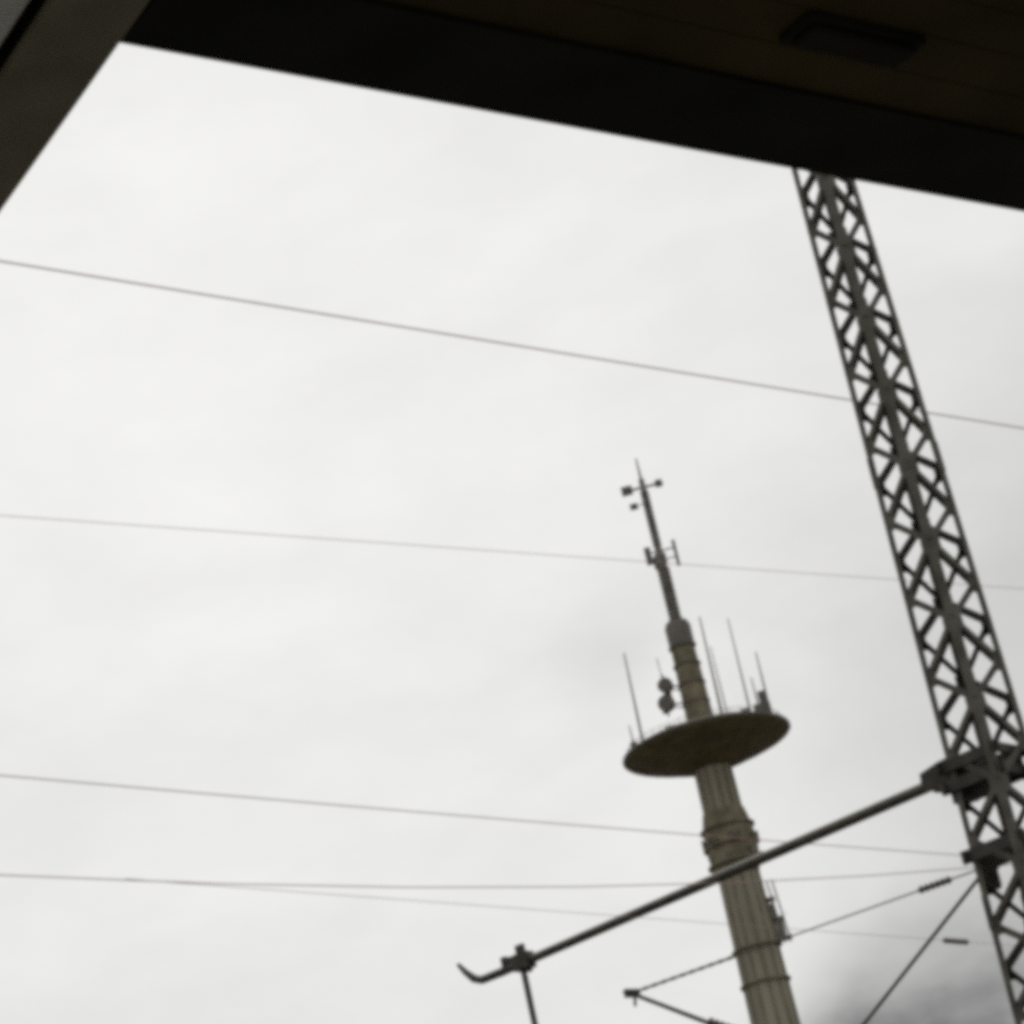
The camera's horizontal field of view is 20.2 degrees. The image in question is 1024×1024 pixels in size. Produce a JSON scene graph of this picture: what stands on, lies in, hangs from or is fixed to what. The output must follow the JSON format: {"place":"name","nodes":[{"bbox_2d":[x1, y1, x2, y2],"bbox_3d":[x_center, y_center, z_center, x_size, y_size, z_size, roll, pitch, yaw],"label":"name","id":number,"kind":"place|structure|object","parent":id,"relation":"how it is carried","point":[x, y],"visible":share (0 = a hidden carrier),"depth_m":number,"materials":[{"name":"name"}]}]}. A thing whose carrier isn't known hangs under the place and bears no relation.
{"place":"outdoors","nodes":[
{"label":"outdoors","id":0,"kind":"place"},
{"bbox_2d":[0,43,1023,1023],"label":"sky","id":1,"kind":"structure","parent":0,"point":[481,683],"materials":[{"name":"white"}]},
{"bbox_2d":[621,458,800,1023],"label":"telecommunication tower","id":2,"kind":"structure","parent":0,"point":[705,747],"depth_m":693.65,"materials":[{"name":"concrete"}]},
{"bbox_3d":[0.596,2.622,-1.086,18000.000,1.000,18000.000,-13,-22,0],"label":"ground","id":3,"kind":"structure","parent":0,"visible":0},
{"bbox_2d":[457,168,1023,1023],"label":"lattice mast","id":4,"kind":"object","parent":3,"relation":"on","point":[981,770],"visible":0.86,"depth_m":27.23,"materials":[{"name":"metal"}]},
{"bbox_2d":[0,775,960,855],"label":"overhead wire","id":5,"kind":"object","parent":4,"relation":"attached to","point":[445,814],"visible":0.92,"depth_m":25.88,"materials":[{"name":"grey metal"}]},
{"bbox_2d":[0,864,1011,887],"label":"overhead wire","id":6,"kind":"object","parent":4,"relation":"attached to","point":[470,887],"visible":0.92,"depth_m":24.63,"materials":[{"name":"grey metal"}]},
{"bbox_2d":[129,879,1014,945],"bbox_3d":[2.808,4.173,28.698,0.068,0.068,17.455,-29,-27,35],"label":"overhead wire","id":7,"kind":"object","parent":6,"relation":"attached to","point":[945,940],"visible":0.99,"depth_m":27.06,"materials":[{"name":"grey metal"}]},
{"bbox_2d":[0,515,1022,588],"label":"overhead wire","id":8,"kind":"object","parent":4,"relation":"attached to","point":[465,548],"visible":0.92,"depth_m":28.34,"materials":[{"name":"grey metal"}]},
{"bbox_2d":[0,260,1023,428],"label":"overhead wire","id":9,"kind":"object","parent":4,"relation":"attached to","point":[465,337],"visible":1,"depth_m":25.27,"materials":[{"name":"grey metal"}]},
{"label":"platform","id":10,"kind":"structure","parent":0,"visible":0},
{"bbox_2d":[0,0,1023,211],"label":"canopy roof","id":11,"kind":"structure","parent":10,"relation":"on","point":[924,96],"depth_m":6.72,"materials":[{"name":"black paint"}]}
]}

